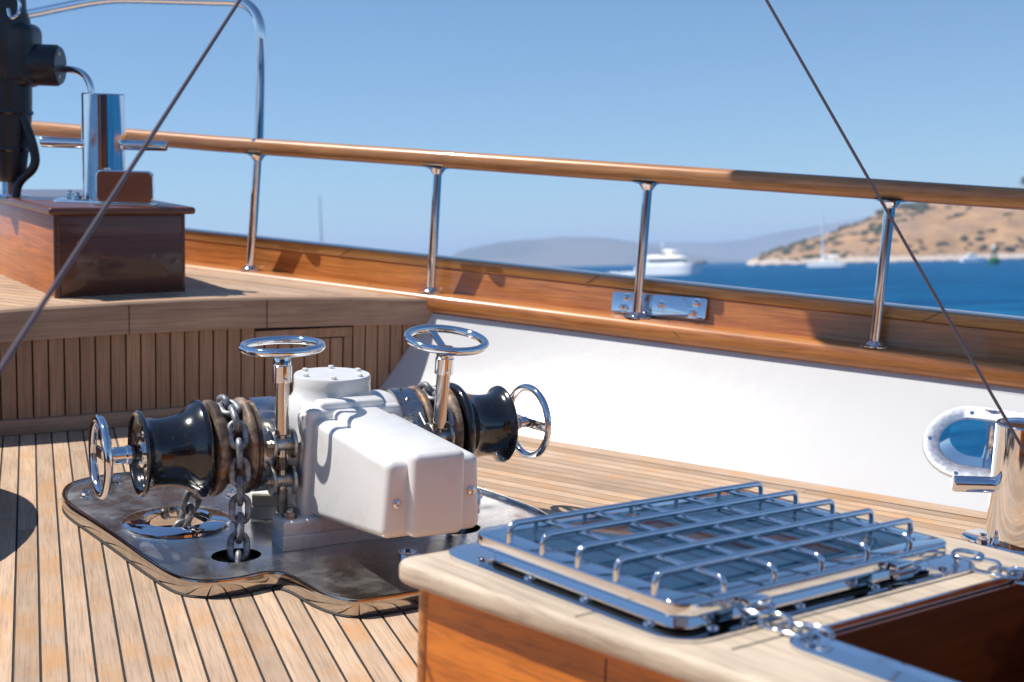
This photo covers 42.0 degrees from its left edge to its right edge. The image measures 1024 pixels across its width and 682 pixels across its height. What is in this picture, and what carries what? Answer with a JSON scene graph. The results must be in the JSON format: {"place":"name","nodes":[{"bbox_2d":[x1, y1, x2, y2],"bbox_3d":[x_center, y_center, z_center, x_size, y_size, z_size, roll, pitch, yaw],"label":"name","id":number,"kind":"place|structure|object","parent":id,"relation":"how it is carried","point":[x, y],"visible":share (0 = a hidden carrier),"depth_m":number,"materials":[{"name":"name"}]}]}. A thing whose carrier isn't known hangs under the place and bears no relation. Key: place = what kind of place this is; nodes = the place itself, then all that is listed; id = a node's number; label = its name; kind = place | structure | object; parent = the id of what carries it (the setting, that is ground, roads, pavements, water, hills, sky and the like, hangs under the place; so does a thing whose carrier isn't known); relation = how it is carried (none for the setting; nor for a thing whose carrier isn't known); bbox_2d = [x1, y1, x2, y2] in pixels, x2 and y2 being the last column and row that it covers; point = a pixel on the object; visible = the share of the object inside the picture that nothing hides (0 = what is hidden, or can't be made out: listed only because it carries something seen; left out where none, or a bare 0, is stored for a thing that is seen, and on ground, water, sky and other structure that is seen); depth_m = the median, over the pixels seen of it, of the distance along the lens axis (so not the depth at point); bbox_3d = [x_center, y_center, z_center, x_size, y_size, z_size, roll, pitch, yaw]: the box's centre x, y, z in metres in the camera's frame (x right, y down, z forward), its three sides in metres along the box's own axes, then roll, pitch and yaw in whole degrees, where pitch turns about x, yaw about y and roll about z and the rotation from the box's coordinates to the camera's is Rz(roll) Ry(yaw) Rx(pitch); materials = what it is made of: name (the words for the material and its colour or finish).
{"place":"outdoors","nodes":[
{"label":"outdoors","id":0,"kind":"place"},
{"bbox_2d":[0,0,241,374],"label":"rigging wire","id":1,"kind":"object","parent":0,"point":[43,303],"visible":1,"depth_m":1.84,"materials":[{"name":"grey metal"}]},
{"bbox_2d":[0,426,986,681],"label":"deck","id":2,"kind":"structure","parent":0,"point":[78,604],"depth_m":2.82,"materials":[{"name":"brown wood"}]},
{"bbox_2d":[0,295,432,435],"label":"bulkhead","id":3,"kind":"object","parent":2,"relation":"on","point":[80,365],"visible":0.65,"depth_m":4.39,"materials":[{"name":"brown wood"}]},
{"bbox_2d":[0,267,407,307],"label":"foredeck","id":4,"kind":"object","parent":3,"relation":"on","point":[198,283],"visible":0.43,"depth_m":4.74,"materials":[{"name":"brown wood"}]},
{"bbox_2d":[0,189,194,298],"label":"deck locker","id":5,"kind":"object","parent":4,"relation":"on","point":[130,249],"visible":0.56,"depth_m":4.49,"materials":[{"name":"brown wood"}]},
{"bbox_2d":[0,0,66,197],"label":"davit head","id":6,"kind":"object","parent":5,"relation":"on","point":[29,60],"visible":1,"depth_m":4.65},
{"bbox_2d":[64,66,94,92],"bbox_3d":[-1.746,-0.746,4.829,0.571,0.484,0.074,0,3,16],"label":"pipe","id":7,"kind":"object","parent":6,"relation":"attached to","point":[84,76],"visible":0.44,"depth_m":4.72,"materials":[{"name":"silver metal"}]},
{"bbox_2d":[40,93,167,202],"bbox_3d":[-1.413,-0.668,4.620,0.433,0.372,0.200,2,9,-2],"label":"mooring bollard","id":8,"kind":"object","parent":5,"relation":"on","point":[102,142],"visible":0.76,"depth_m":4.56,"materials":[{"name":"silver metal"}]},
{"bbox_2d":[94,170,157,206],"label":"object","id":9,"kind":"object","parent":5,"relation":"on","point":[137,189],"visible":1,"depth_m":4.48,"materials":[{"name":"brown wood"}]},
{"bbox_2d":[254,326,351,396],"bbox_3d":[-0.727,0.075,4.652,0.357,0.242,0.015,-3,10,-30],"label":"door","id":10,"kind":"structure","parent":3,"relation":"in","point":[332,354],"depth_m":4.64,"materials":[{"name":"brown wood"}]},
{"bbox_2d":[62,472,547,618],"bbox_3d":[-0.477,0.447,3.300,1.086,0.058,1.182,-3,10,-28],"label":"windlass tray","id":11,"kind":"object","parent":2,"relation":"on","point":[354,580],"visible":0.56,"depth_m":3.04,"materials":[{"name":"metal"}]},
{"bbox_2d":[88,324,551,551],"bbox_3d":[-0.326,0.234,3.048,1.127,0.496,0.773,-3,10,-28],"label":"anchor windlass","id":12,"kind":"object","parent":11,"relation":"on","point":[332,454],"visible":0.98,"depth_m":3.04,"materials":[{"name":"white metal"}]},
{"bbox_2d":[172,394,251,561],"bbox_3d":[-0.696,0.328,3.097,0.137,0.395,0.331,-3,10,-28],"label":"anchor chain","id":13,"kind":"object","parent":12,"relation":"on","point":[231,409],"visible":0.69,"depth_m":3.04,"materials":[{"name":"silver metal"}]},
{"bbox_2d":[417,381,467,533],"bbox_3d":[-0.200,0.307,3.393,0.120,0.413,0.328,-2,3,-14],"label":"anchor chain","id":14,"kind":"object","parent":12,"relation":"on","point":[427,388],"visible":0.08,"depth_m":3.31,"materials":[{"name":"silver metal"}]},
{"bbox_2d":[185,227,1023,511],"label":"bulwark","id":15,"kind":"object","parent":2,"relation":"on","point":[802,387],"visible":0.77,"depth_m":4.29,"materials":[{"name":"white paint"}]},
{"bbox_2d":[31,121,1023,348],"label":"guardrail","id":16,"kind":"object","parent":15,"relation":"on","point":[648,178],"visible":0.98,"depth_m":4.47,"materials":[{"name":"brown wood"}]},
{"bbox_2d":[27,0,265,140],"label":"bow hoop","id":17,"kind":"object","parent":16,"relation":"attached to","point":[251,9],"visible":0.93,"depth_m":5.17,"materials":[{"name":"silver metal"}]},
{"bbox_2d":[399,497,1023,681],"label":"hatch cabinet","id":18,"kind":"object","parent":2,"relation":"on","point":[475,625],"visible":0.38,"depth_m":1.85,"materials":[{"name":"brown wood"}]},
{"bbox_2d":[449,481,974,642],"bbox_3d":[0.310,0.299,2.040,0.679,0.074,0.520,-3,8,-39],"label":"deck hatch","id":19,"kind":"object","parent":18,"relation":"on","point":[699,566],"visible":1,"depth_m":1.92,"materials":[{"name":"silver metal"}]},
{"bbox_2d":[737,601,834,642],"bbox_3d":[0.350,0.362,1.704,0.142,0.045,0.027,1,4,39],"label":"hatch chain","id":20,"kind":"object","parent":18,"relation":"on","point":[791,624],"visible":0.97,"depth_m":1.70,"materials":[{"name":"silver metal"}]},
{"bbox_2d":[789,572,1023,681],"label":"open hatch frame","id":21,"kind":"object","parent":18,"relation":"on","point":[862,662],"visible":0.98,"depth_m":1.63,"materials":[{"name":"silver metal"}]},
{"bbox_2d":[950,548,1023,586],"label":"hatch chain","id":22,"kind":"object","parent":18,"relation":"on","point":[979,557],"visible":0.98,"depth_m":2.01,"materials":[{"name":"silver metal"}]},
{"bbox_2d":[765,0,1023,452],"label":"rigging wire","id":23,"kind":"object","parent":2,"relation":"on","point":[899,232],"depth_m":2.68,"materials":[{"name":"grey metal"}]},
{"bbox_2d":[951,417,1023,555],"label":"mooring bollard","id":24,"kind":"object","parent":2,"relation":"on","point":[1003,485],"visible":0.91,"depth_m":3.32,"materials":[{"name":"silver metal"}]},
{"bbox_2d":[22,0,1023,255],"label":"sky","id":25,"kind":"structure","parent":0,"point":[919,90],"materials":[{"name":"blue"}]},
{"bbox_2d":[452,237,742,266],"bbox_3d":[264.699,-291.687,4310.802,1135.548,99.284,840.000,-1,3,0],"label":"mountains","id":26,"kind":"structure","parent":0,"point":[570,251],"depth_m":4102.11,"materials":[{"name":"blue"}]},
{"bbox_2d":[648,216,870,261],"bbox_3d":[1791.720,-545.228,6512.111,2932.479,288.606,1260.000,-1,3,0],"label":"mountains","id":27,"kind":"structure","parent":0,"point":[746,250],"depth_m":6310.26,"materials":[{"name":"blue"}]},
{"bbox_2d":[557,259,1023,457],"bbox_3d":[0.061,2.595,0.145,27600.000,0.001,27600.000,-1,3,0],"label":"water","id":28,"kind":"structure","parent":0,"point":[983,286],"depth_m":145.88,"materials":[{"name":"blue liquid"}]},
{"bbox_2d":[611,272,633,275],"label":"wake","id":29,"kind":"object","parent":28,"relation":"on","point":[628,273],"visible":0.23,"depth_m":296.60,"materials":[{"name":"white liquid"}]},
{"bbox_2d":[634,244,707,275],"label":"motor yacht","id":30,"kind":"object","parent":28,"relation":"on","point":[668,262],"visible":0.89,"depth_m":289.84,"materials":[{"name":"white"}]},
{"bbox_2d":[806,214,845,266],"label":"sailboat","id":31,"kind":"object","parent":28,"relation":"on","point":[828,263],"visible":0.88,"depth_m":452.43,"materials":[{"name":"white"}]},
{"bbox_2d":[960,253,985,261],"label":"motorboat","id":32,"kind":"object","parent":28,"relation":"on","point":[971,257],"visible":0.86,"depth_m":587.67,"materials":[{"name":"white"}]},
{"bbox_2d":[988,245,999,264],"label":"channel buoy","id":33,"kind":"object","parent":28,"relation":"on","point":[995,260],"visible":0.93,"depth_m":373.70,"materials":[{"name":"green"}]},
{"bbox_2d":[747,203,1023,264],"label":"hill","id":34,"kind":"structure","parent":0,"point":[930,228],"depth_m":834.03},
{"bbox_2d":[755,256,1023,264],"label":"shore rocks","id":35,"kind":"object","parent":34,"relation":"on","point":[911,260],"visible":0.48,"depth_m":804.31,"materials":[{"name":"beige stone"}]},
{"bbox_2d":[758,202,1023,260],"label":"hillside scrub","id":36,"kind":"object","parent":34,"relation":"on","point":[920,207],"visible":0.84,"depth_m":859.40,"materials":[{"name":"green plant"}]}
]}

